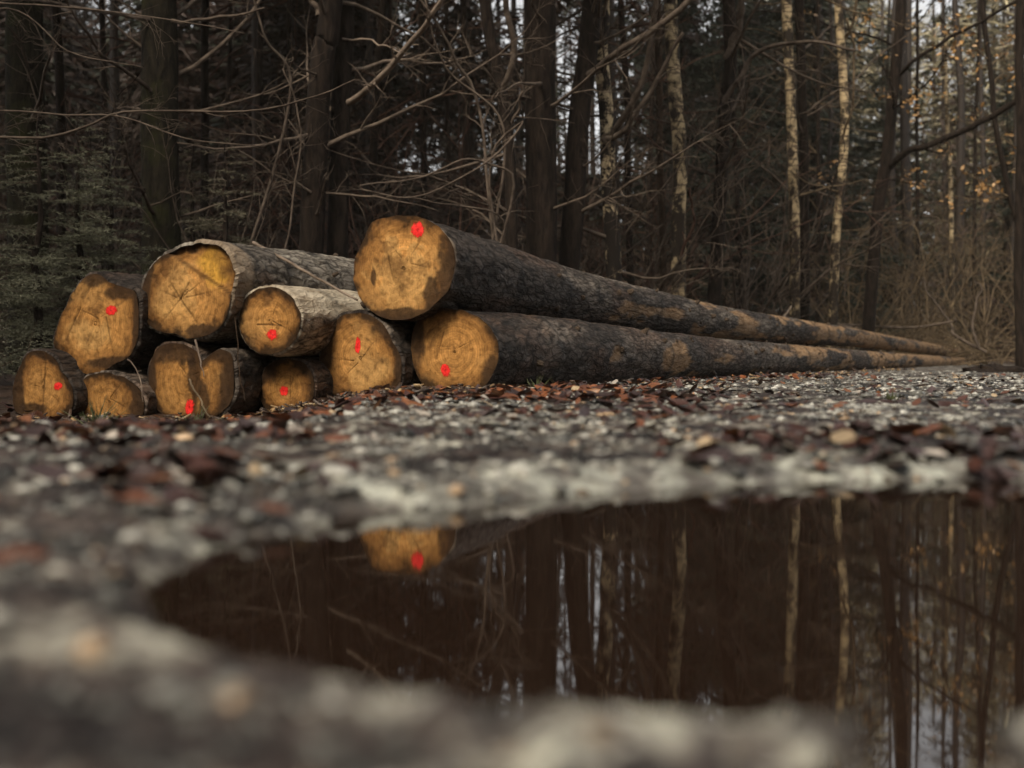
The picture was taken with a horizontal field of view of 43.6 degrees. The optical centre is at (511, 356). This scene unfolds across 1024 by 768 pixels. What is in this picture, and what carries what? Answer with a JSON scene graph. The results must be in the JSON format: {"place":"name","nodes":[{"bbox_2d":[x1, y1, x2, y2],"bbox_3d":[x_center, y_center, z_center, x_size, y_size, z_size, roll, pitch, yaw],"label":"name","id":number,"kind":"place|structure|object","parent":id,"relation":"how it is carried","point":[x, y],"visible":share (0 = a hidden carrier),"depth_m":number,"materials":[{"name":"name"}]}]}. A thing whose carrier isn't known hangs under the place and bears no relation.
{"place":"outdoors","nodes":[
{"label":"outdoors","id":0,"kind":"place"},
{"bbox_2d":[0,355,1023,767],"bbox_3d":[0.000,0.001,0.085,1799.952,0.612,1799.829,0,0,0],"label":"ground","id":1,"kind":"structure","parent":0,"point":[358,713],"depth_m":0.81,"materials":[{"name":"grey gravel"}]},
{"bbox_2d":[0,164,70,354],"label":"spruce tree","id":2,"kind":"object","parent":1,"relation":"on","point":[18,227],"visible":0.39,"depth_m":10.22,"materials":[{"name":"green plant"}]},
{"bbox_2d":[0,107,121,375],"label":"spruce tree","id":3,"kind":"object","parent":1,"relation":"on","point":[37,325],"visible":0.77,"depth_m":9.56,"materials":[{"name":"green plant"}]},
{"bbox_2d":[0,0,140,374],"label":"beech tree","id":4,"kind":"object","parent":1,"relation":"on","point":[21,55],"visible":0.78,"depth_m":12.35,"materials":[{"name":"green plant"}]},
{"bbox_2d":[0,116,143,379],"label":"spruce tree","id":5,"kind":"object","parent":1,"relation":"on","point":[86,227],"visible":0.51,"depth_m":9.88,"materials":[{"name":"green plant"}]},
{"bbox_2d":[12,348,144,416],"bbox_3d":[-0.794,0.156,9.535,0.457,0.443,7.008,0,0,26],"label":"felled log","id":6,"kind":"object","parent":1,"relation":"on","point":[50,382],"visible":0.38,"depth_m":6.39,"materials":[{"name":"brown wood"}]},
{"bbox_2d":[0,138,166,342],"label":"spruce tree","id":7,"kind":"object","parent":1,"relation":"on","point":[110,226],"visible":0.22,"depth_m":10.36,"materials":[{"name":"green plant"}]},
{"bbox_2d":[60,398,127,423],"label":"grass tuft","id":8,"kind":"object","parent":1,"relation":"on","point":[93,414],"visible":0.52,"depth_m":5.30,"materials":[{"name":"green"}]},
{"bbox_2d":[0,0,198,312],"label":"bare tree","id":9,"kind":"object","parent":1,"relation":"on","point":[61,94],"visible":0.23,"depth_m":16.95,"materials":[{"name":"brown plant"}]},
{"bbox_2d":[4,0,224,268],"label":"bare tree","id":10,"kind":"object","parent":1,"relation":"on","point":[101,21],"visible":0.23,"depth_m":20.97,"materials":[{"name":"brown plant"}]},
{"bbox_2d":[0,32,239,355],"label":"bare shrub","id":11,"kind":"object","parent":1,"relation":"on","point":[133,268],"visible":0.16,"depth_m":14.37,"materials":[{"name":"brown plant"}]},
{"bbox_2d":[0,57,241,330],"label":"bare shrub","id":12,"kind":"object","parent":1,"relation":"on","point":[129,190],"visible":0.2,"depth_m":13.45,"materials":[{"name":"brown plant"}]},
{"bbox_2d":[127,359,143,401],"bbox_3d":[-1.750,0.109,5.983,0.029,0.200,0.196,0,0,-38],"label":"fallen stick","id":13,"kind":"object","parent":1,"relation":"on","point":[138,375],"visible":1,"depth_m":5.99,"materials":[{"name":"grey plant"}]},
{"bbox_2d":[7,49,299,312],"bbox_3d":[-3.328,-1.119,11.543,2.182,2.746,2.446,0,0,27],"label":"bare shrub","id":14,"kind":"object","parent":1,"relation":"on","point":[103,206],"visible":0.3,"depth_m":10.81,"materials":[{"name":"brown plant"}]},
{"bbox_2d":[83,368,234,415],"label":"felled log","id":15,"kind":"object","parent":1,"relation":"on","point":[119,386],"visible":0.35,"depth_m":6.30,"materials":[{"name":"brown wood"}]},
{"bbox_2d":[53,271,183,374],"bbox_3d":[-0.417,-0.165,9.756,0.600,0.543,7.508,0,0,26],"label":"felled log","id":16,"kind":"object","parent":15,"relation":"on","point":[102,324],"visible":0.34,"depth_m":6.38,"materials":[{"name":"brown wood"}]},
{"bbox_2d":[1,0,325,274],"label":"beech tree","id":17,"kind":"object","parent":1,"relation":"on","point":[157,201],"visible":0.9,"depth_m":11.37,"materials":[{"name":"brown plant"}]},
{"bbox_2d":[130,135,241,266],"bbox_3d":[-3.205,-0.935,12.777,1.748,2.470,1.463,0,0,8],"label":"spruce tree","id":18,"kind":"object","parent":1,"relation":"on","point":[193,217],"visible":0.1,"depth_m":12.58,"materials":[{"name":"green plant"}]},
{"bbox_2d":[0,0,377,174],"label":"beech tree","id":19,"kind":"object","parent":1,"relation":"on","point":[35,137],"visible":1,"depth_m":8.83,"materials":[{"name":"brown plant"}]},
{"bbox_2d":[189,378,210,417],"bbox_3d":[-1.394,0.185,5.699,0.015,0.172,0.246,0,0,-35],"label":"fallen stick","id":20,"kind":"object","parent":1,"relation":"on","point":[197,394],"visible":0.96,"depth_m":5.70,"materials":[{"name":"wood"}]},
{"bbox_2d":[178,403,221,419],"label":"grass tuft","id":21,"kind":"object","parent":1,"relation":"on","point":[200,418],"visible":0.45,"depth_m":5.39,"materials":[{"name":"green"}]},
{"bbox_2d":[104,0,299,251],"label":"bare tree","id":22,"kind":"object","parent":1,"relation":"on","point":[259,75],"visible":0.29,"depth_m":19.96,"materials":[{"name":"brown plant"}]},
{"bbox_2d":[68,0,336,269],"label":"bare shrub","id":23,"kind":"object","parent":1,"relation":"on","point":[278,154],"visible":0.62,"depth_m":11.58,"materials":[{"name":"brown plant"}]},
{"bbox_2d":[173,136,265,245],"bbox_3d":[-2.212,-0.734,10.060,1.457,2.058,1.219,0,0,0],"label":"spruce tree","id":24,"kind":"object","parent":1,"relation":"on","point":[224,220],"visible":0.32,"depth_m":10.20,"materials":[{"name":"green plant"}]},
{"bbox_2d":[147,340,300,417],"bbox_3d":[-0.002,0.122,9.332,0.567,0.477,7.009,0,0,26],"label":"felled log","id":25,"kind":"object","parent":1,"relation":"on","point":[173,367],"visible":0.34,"depth_m":6.20,"materials":[{"name":"brown wood"}]},
{"bbox_2d":[194,339,203,375],"bbox_3d":[-1.470,0.006,6.013,0.014,0.177,0.100,0,0,-38],"label":"fallen stick","id":26,"kind":"object","parent":25,"relation":"on","point":[196,343],"visible":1,"depth_m":6.01,"materials":[{"name":"wood"}]},
{"bbox_2d":[138,239,356,343],"bbox_3d":[0.205,-0.314,9.791,0.632,0.541,8.030,0,0,26],"label":"felled log","id":27,"kind":"object","parent":25,"relation":"on","point":[199,289],"visible":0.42,"depth_m":6.22,"materials":[{"name":"brown wood"}]},
{"bbox_2d":[252,241,357,300],"bbox_3d":[-1.042,-0.431,6.355,0.765,0.331,0.030,0,0,39],"label":"fallen stick","id":28,"kind":"object","parent":27,"relation":"on","point":[302,269],"visible":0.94,"depth_m":6.32,"materials":[{"name":"brown wood"}]},
{"bbox_2d":[55,34,407,270],"bbox_3d":[-3.604,-1.746,17.731,6.872,4.072,3.730,0,0,35],"label":"bare shrub","id":29,"kind":"object","parent":1,"relation":"on","point":[104,128],"visible":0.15,"depth_m":17.27,"materials":[{"name":"brown plant"}]},
{"bbox_2d":[234,317,245,401],"bbox_3d":[-1.275,0.013,6.001,0.011,0.398,0.128,0,0,-34],"label":"fallen stick","id":30,"kind":"object","parent":1,"relation":"on","point":[237,357],"visible":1,"depth_m":6.01,"materials":[{"name":"brown wood"}]},
{"bbox_2d":[178,0,314,241],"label":"bare tree","id":31,"kind":"object","parent":1,"relation":"on","point":[230,57],"visible":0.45,"depth_m":21.98,"materials":[{"name":"brown plant"}]},
{"bbox_2d":[177,0,317,249],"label":"bare tree","id":32,"kind":"object","parent":1,"relation":"on","point":[288,41],"visible":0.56,"depth_m":16.99,"materials":[{"name":"brown plant"}]},
{"bbox_2d":[132,0,385,248],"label":"bare tree","id":33,"kind":"object","parent":1,"relation":"on","point":[205,75],"visible":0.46,"depth_m":15.96,"materials":[{"name":"brown plant"}]},
{"bbox_2d":[90,109,485,256],"bbox_3d":[-2.622,-1.782,16.102,5.093,4.025,3.979,0,0,-31],"label":"bare shrub","id":34,"kind":"object","parent":1,"relation":"on","point":[438,216],"visible":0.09,"depth_m":16.23,"materials":[{"name":"brown plant"}]},
{"bbox_2d":[260,356,333,410],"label":"felled log","id":35,"kind":"object","parent":1,"relation":"on","point":[293,380],"visible":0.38,"depth_m":6.20,"materials":[{"name":"brown wood"}]},
{"bbox_2d":[238,284,368,356],"bbox_3d":[0.528,-0.161,9.430,0.392,0.381,7.509,0,0,27],"label":"felled log","id":36,"kind":"object","parent":35,"relation":"on","point":[280,321],"visible":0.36,"depth_m":6.10,"materials":[{"name":"brown wood"}]},
{"bbox_2d":[240,0,484,234],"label":"bare tree","id":37,"kind":"object","parent":1,"relation":"on","point":[374,147],"visible":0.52,"depth_m":18.94,"materials":[{"name":"brown plant"}]},
{"bbox_2d":[230,0,499,257],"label":"beech tree","id":38,"kind":"object","parent":1,"relation":"on","point":[342,100],"visible":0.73,"depth_m":12.20,"materials":[{"name":"brown plant"}]},
{"bbox_2d":[220,51,521,258],"bbox_3d":[-2.002,-1.833,14.466,3.968,3.930,3.186,0,0,27],"label":"bare shrub","id":39,"kind":"object","parent":1,"relation":"on","point":[358,243],"visible":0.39,"depth_m":14.99,"materials":[{"name":"brown plant"}]},
{"bbox_2d":[177,0,568,253],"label":"beech tree","id":40,"kind":"object","parent":1,"relation":"on","point":[312,187],"visible":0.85,"depth_m":11.92,"materials":[{"name":"brown plant"}]},
{"bbox_2d":[299,0,485,220],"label":"bare tree","id":41,"kind":"object","parent":1,"relation":"on","point":[388,86],"visible":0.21,"depth_m":22.97,"materials":[{"name":"brown plant"}]},
{"bbox_2d":[341,0,536,243],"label":"bare shrub","id":42,"kind":"object","parent":1,"relation":"on","point":[493,219],"visible":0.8,"depth_m":11.29,"materials":[{"name":"grey plant"}]},
{"bbox_2d":[326,0,559,254],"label":"bare tree","id":43,"kind":"object","parent":1,"relation":"on","point":[422,88],"visible":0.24,"depth_m":17.96,"materials":[{"name":"brown plant"}]},
{"bbox_2d":[319,0,571,248],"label":"beech tree","id":44,"kind":"object","parent":1,"relation":"on","point":[498,77],"visible":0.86,"depth_m":12.93,"materials":[{"name":"brown plant"}]},
{"bbox_2d":[350,0,566,251],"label":"bare tree","id":45,"kind":"object","parent":1,"relation":"on","point":[463,12],"visible":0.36,"depth_m":19.95,"materials":[{"name":"brown plant"}]},
{"bbox_2d":[5,367,914,423],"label":"bark scraps","id":46,"kind":"object","parent":1,"relation":"on","point":[337,397],"visible":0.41,"depth_m":5.87,"materials":[{"name":"brown plant"}]},
{"bbox_2d":[364,0,562,226],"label":"bare tree","id":47,"kind":"object","parent":1,"relation":"on","point":[447,74],"visible":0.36,"depth_m":21.97,"materials":[{"name":"brown plant"}]},
{"bbox_2d":[0,0,1016,358],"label":"distant forest","id":48,"kind":"object","parent":1,"relation":"on","point":[962,102],"visible":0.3,"depth_m":36.47,"materials":[{"name":"brown wood"}]},
{"bbox_2d":[0,371,1023,582],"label":"leaf litter","id":49,"kind":"object","parent":1,"relation":"on","point":[142,474],"visible":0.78,"depth_m":2.36,"materials":[{"name":"brown plant"}]},
{"bbox_2d":[527,375,549,386],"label":"grass tuft","id":50,"kind":"object","parent":1,"relation":"on","point":[538,382],"visible":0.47,"depth_m":6.10,"materials":[{"name":"green"}]},
{"bbox_2d":[446,3,635,254],"bbox_3d":[0.657,-5.887,21.381,3.326,12.008,4.104,0,0,-16],"label":"bare tree","id":51,"kind":"object","parent":1,"relation":"on","point":[556,119],"visible":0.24,"depth_m":21.23,"materials":[{"name":"brown plant"}]},
{"bbox_2d":[319,309,805,395],"bbox_3d":[1.232,0.013,10.235,0.518,0.490,9.010,0,0,26],"label":"felled log","id":52,"kind":"object","parent":1,"relation":"on","point":[362,350],"visible":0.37,"depth_m":6.18,"materials":[{"name":"brown wood"}]},
{"bbox_2d":[349,31,780,292],"bbox_3d":[0.660,-1.973,15.951,5.348,4.226,4.178,0,0,42],"label":"bare shrub","id":53,"kind":"object","parent":1,"relation":"on","point":[622,238],"visible":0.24,"depth_m":15.24,"materials":[{"name":"brown plant"}]},
{"bbox_2d":[394,0,747,285],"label":"birch tree","id":54,"kind":"object","parent":1,"relation":"on","point":[613,261],"visible":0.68,"depth_m":14.41,"materials":[{"name":"brown plant"}]},
{"bbox_2d":[458,0,724,261],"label":"oak tree","id":55,"kind":"object","parent":1,"relation":"on","point":[542,206],"visible":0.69,"depth_m":13.35,"materials":[{"name":"brown plant"}]},
{"bbox_2d":[517,0,695,297],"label":"birch tree","id":56,"kind":"object","parent":1,"relation":"on","point":[679,240],"visible":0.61,"depth_m":15.43,"materials":[{"name":"beige plant"}]},
{"bbox_2d":[411,80,819,301],"bbox_3d":[0.669,-1.661,15.581,5.975,3.541,3.243,0,0,38],"label":"bare shrub","id":57,"kind":"object","parent":1,"relation":"on","point":[656,261],"visible":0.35,"depth_m":15.27,"materials":[{"name":"brown plant"}]},
{"bbox_2d":[485,0,782,269],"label":"oak tree","id":58,"kind":"object","parent":1,"relation":"on","point":[576,164],"visible":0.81,"depth_m":13.91,"materials":[{"name":"brown plant"}]},
{"bbox_2d":[525,0,751,289],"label":"bare tree","id":59,"kind":"object","parent":1,"relation":"on","point":[649,186],"visible":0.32,"depth_m":25.96,"materials":[{"name":"brown plant"}]},
{"bbox_2d":[557,0,774,284],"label":"bare tree","id":60,"kind":"object","parent":1,"relation":"on","point":[627,155],"visible":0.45,"depth_m":19.95,"materials":[{"name":"brown plant"}]},
{"bbox_2d":[425,85,939,308],"bbox_3d":[2.391,-2.032,17.715,5.739,4.180,4.840,0,0,-42],"label":"bare shrub","id":61,"kind":"object","parent":1,"relation":"on","point":[697,277],"visible":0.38,"depth_m":17.73,"materials":[{"name":"brown plant"}]},
{"bbox_2d":[587,0,787,310],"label":"spruce tree","id":62,"kind":"object","parent":1,"relation":"on","point":[690,73],"visible":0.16,"depth_m":30.85,"materials":[{"name":"green plant"}]},
{"bbox_2d":[518,0,860,291],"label":"young tree","id":63,"kind":"object","parent":1,"relation":"on","point":[659,104],"visible":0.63,"depth_m":16.95,"materials":[{"name":"brown plant"}]},
{"bbox_2d":[411,308,968,387],"bbox_3d":[4.360,-0.015,15.501,0.486,0.434,21.013,0,0,26],"label":"felled log","id":64,"kind":"object","parent":1,"relation":"on","point":[449,347],"visible":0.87,"depth_m":7.07,"materials":[{"name":"brown wood"}]},
{"bbox_2d":[353,215,961,356],"bbox_3d":[4.370,-0.333,15.993,0.559,0.680,22.123,0,0,26],"label":"felled log","id":65,"kind":"object","parent":64,"relation":"on","point":[412,268],"visible":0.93,"depth_m":6.77,"materials":[{"name":"brown wood"}]},
{"bbox_2d":[582,6,824,308],"bbox_3d":[3.196,-5.855,21.032,4.120,12.018,2.837,0,0,-18],"label":"bare tree","id":66,"kind":"object","parent":1,"relation":"on","point":[739,239],"visible":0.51,"depth_m":20.97,"materials":[{"name":"brown plant"}]},
{"bbox_2d":[559,0,892,305],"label":"oak tree","id":67,"kind":"object","parent":1,"relation":"on","point":[733,31],"visible":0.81,"depth_m":16.40,"materials":[{"name":"brown plant"}]},
{"bbox_2d":[634,0,852,345],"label":"spruce tree","id":68,"kind":"object","parent":1,"relation":"on","point":[746,137],"visible":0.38,"depth_m":26.88,"materials":[{"name":"green plant"}]},
{"bbox_2d":[649,150,861,315],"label":"bare shrub","id":69,"kind":"object","parent":1,"relation":"on","point":[744,300],"visible":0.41,"depth_m":19.06,"materials":[{"name":"brown plant"}]},
{"bbox_2d":[681,0,927,345],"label":"oak tree","id":70,"kind":"object","parent":1,"relation":"on","point":[802,113],"visible":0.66,"depth_m":18.95,"materials":[{"name":"brown plant"}]},
{"bbox_2d":[649,183,980,349],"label":"bare shrub","id":71,"kind":"object","parent":1,"relation":"on","point":[882,304],"visible":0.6,"depth_m":22.98,"materials":[{"name":"brown plant"}]},
{"bbox_2d":[780,0,862,347],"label":"birch tree","id":72,"kind":"object","parent":1,"relation":"on","point":[841,35],"visible":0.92,"depth_m":18.44,"materials":[{"name":"beige plant"}]},
{"bbox_2d":[654,25,998,321],"bbox_3d":[3.864,-2.087,17.472,4.377,4.428,5.602,0,0,33],"label":"bare shrub","id":73,"kind":"object","parent":1,"relation":"on","point":[778,285],"visible":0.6,"depth_m":17.42,"materials":[{"name":"brown plant"}]},
{"bbox_2d":[749,0,912,350],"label":"spruce tree","id":74,"kind":"object","parent":1,"relation":"on","point":[812,161],"visible":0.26,"depth_m":29.65,"materials":[{"name":"green plant"}]},
{"bbox_2d":[746,0,916,344],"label":"birch tree","id":75,"kind":"object","parent":1,"relation":"on","point":[793,181],"visible":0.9,"depth_m":17.93,"materials":[{"name":"beige plant"}]},
{"bbox_2d":[735,0,957,346],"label":"bare tree","id":76,"kind":"object","parent":1,"relation":"on","point":[817,171],"visible":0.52,"depth_m":23.95,"materials":[{"name":"brown plant"}]},
{"bbox_2d":[768,185,941,347],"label":"bare shrub","id":77,"kind":"object","parent":1,"relation":"on","point":[851,279],"visible":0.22,"depth_m":27.74,"materials":[{"name":"brown plant"}]},
{"bbox_2d":[755,178,1008,355],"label":"bare shrub","id":78,"kind":"object","parent":1,"relation":"on","point":[926,309],"visible":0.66,"depth_m":24.44,"materials":[{"name":"brown plant"}]},
{"bbox_2d":[767,259,1014,365],"bbox_3d":[8.143,-0.489,24.617,5.504,2.684,9.869,0,0,24],"label":"brushwood","id":79,"kind":"object","parent":1,"relation":"on","point":[963,348],"visible":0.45,"depth_m":23.49,"materials":[{"name":"brown plant"}]},
{"bbox_2d":[843,319,956,328],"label":"fallen branch","id":80,"kind":"object","parent":79,"relation":"in","point":[907,327],"visible":0.89,"depth_m":21.92,"materials":[{"name":"brown wood"}]},
{"bbox_2d":[917,266,986,353],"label":"fallen branch","id":81,"kind":"object","parent":79,"relation":"in","point":[956,335],"visible":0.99,"depth_m":21.73,"materials":[{"name":"brown wood"}]},
{"bbox_2d":[971,281,982,349],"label":"fallen branch","id":82,"kind":"object","parent":79,"relation":"on","point":[972,329],"visible":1,"depth_m":21.32,"materials":[{"name":"brown wood"}]},
{"bbox_2d":[886,391,901,399],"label":"grass tuft","id":83,"kind":"object","parent":1,"relation":"on","point":[889,396],"visible":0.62,"depth_m":4.59,"materials":[{"name":"green plant"}]},
{"bbox_2d":[840,9,966,340],"bbox_3d":[10.896,-5.007,37.107,4.847,10.076,4.917,0,0,-28],"label":"spruce tree","id":84,"kind":"object","parent":1,"relation":"on","point":[876,126],"visible":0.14,"depth_m":36.97,"materials":[{"name":"green plant"}]},
{"bbox_2d":[804,0,1015,351],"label":"oak tree","id":85,"kind":"object","parent":1,"relation":"on","point":[888,164],"visible":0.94,"depth_m":20.91,"materials":[{"name":"brown plant"}]},
{"bbox_2d":[830,0,996,339],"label":"bare tree","id":86,"kind":"object","parent":1,"relation":"on","point":[918,211],"visible":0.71,"depth_m":28.96,"materials":[{"name":"brown plant"}]},
{"bbox_2d":[841,168,1010,353],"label":"bare shrub","id":87,"kind":"object","parent":1,"relation":"on","point":[915,273],"visible":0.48,"depth_m":29.46,"materials":[{"name":"brown plant"}]},
{"bbox_2d":[841,182,1014,343],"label":"bare shrub","id":88,"kind":"object","parent":1,"relation":"on","point":[1005,335],"visible":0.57,"depth_m":27.85,"materials":[{"name":"brown plant"}]},
{"bbox_2d":[867,205,1013,358],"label":"bare shrub","id":89,"kind":"object","parent":1,"relation":"on","point":[999,311],"visible":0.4,"depth_m":30.75,"materials":[{"name":"brown plant"}]},
{"bbox_2d":[918,32,978,343],"bbox_3d":[9.096,-3.376,26.792,1.291,7.112,1.812,0,0,16],"label":"birch tree","id":90,"kind":"object","parent":1,"relation":"on","point":[950,188],"visible":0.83,"depth_m":26.97,"materials":[{"name":"brown plant"}]},
{"bbox_2d":[883,168,1014,364],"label":"bare shrub","id":91,"kind":"object","parent":1,"relation":"on","point":[985,321],"visible":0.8,"depth_m":25.05,"materials":[{"name":"brown plant"}]},
{"bbox_2d":[888,0,1015,356],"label":"bare tree","id":92,"kind":"object","parent":1,"relation":"on","point":[975,134],"visible":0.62,"depth_m":31.96,"materials":[{"name":"brown plant"}]},
{"bbox_2d":[940,0,1015,222],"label":"young tree","id":93,"kind":"object","parent":1,"relation":"on","point":[1004,172],"visible":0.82,"depth_m":19.97,"materials":[{"name":"brown plant"}]},
{"bbox_2d":[940,73,1015,356],"bbox_3d":[13.234,-3.729,34.008,3.693,7.677,3.746,0,0,35],"label":"spruce tree","id":94,"kind":"object","parent":1,"relation":"on","point":[1006,211],"visible":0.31,"depth_m":33.97,"materials":[{"name":"green plant"}]},
{"bbox_2d":[960,363,1023,372],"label":"earth clod","id":95,"kind":"object","parent":1,"relation":"on","point":[995,368],"visible":0.95,"depth_m":12.85,"materials":[{"name":"brown soil"}]},
{"bbox_2d":[1013,0,1023,367],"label":"oak tree","id":96,"kind":"object","parent":1,"relation":"on","point":[1018,269],"visible":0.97,"depth_m":17.45,"materials":[{"name":"brown plant"}]},
{"bbox_2d":[77,0,1013,294],"label":"sky","id":97,"kind":"structure","parent":0,"point":[938,6],"materials":[{"name":"white"}]},
{"bbox_2d":[135,479,1023,767],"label":"water","id":98,"kind":"structure","parent":0,"point":[889,615],"depth_m":0.93,"materials":[{"name":"black liquid"}]}
]}

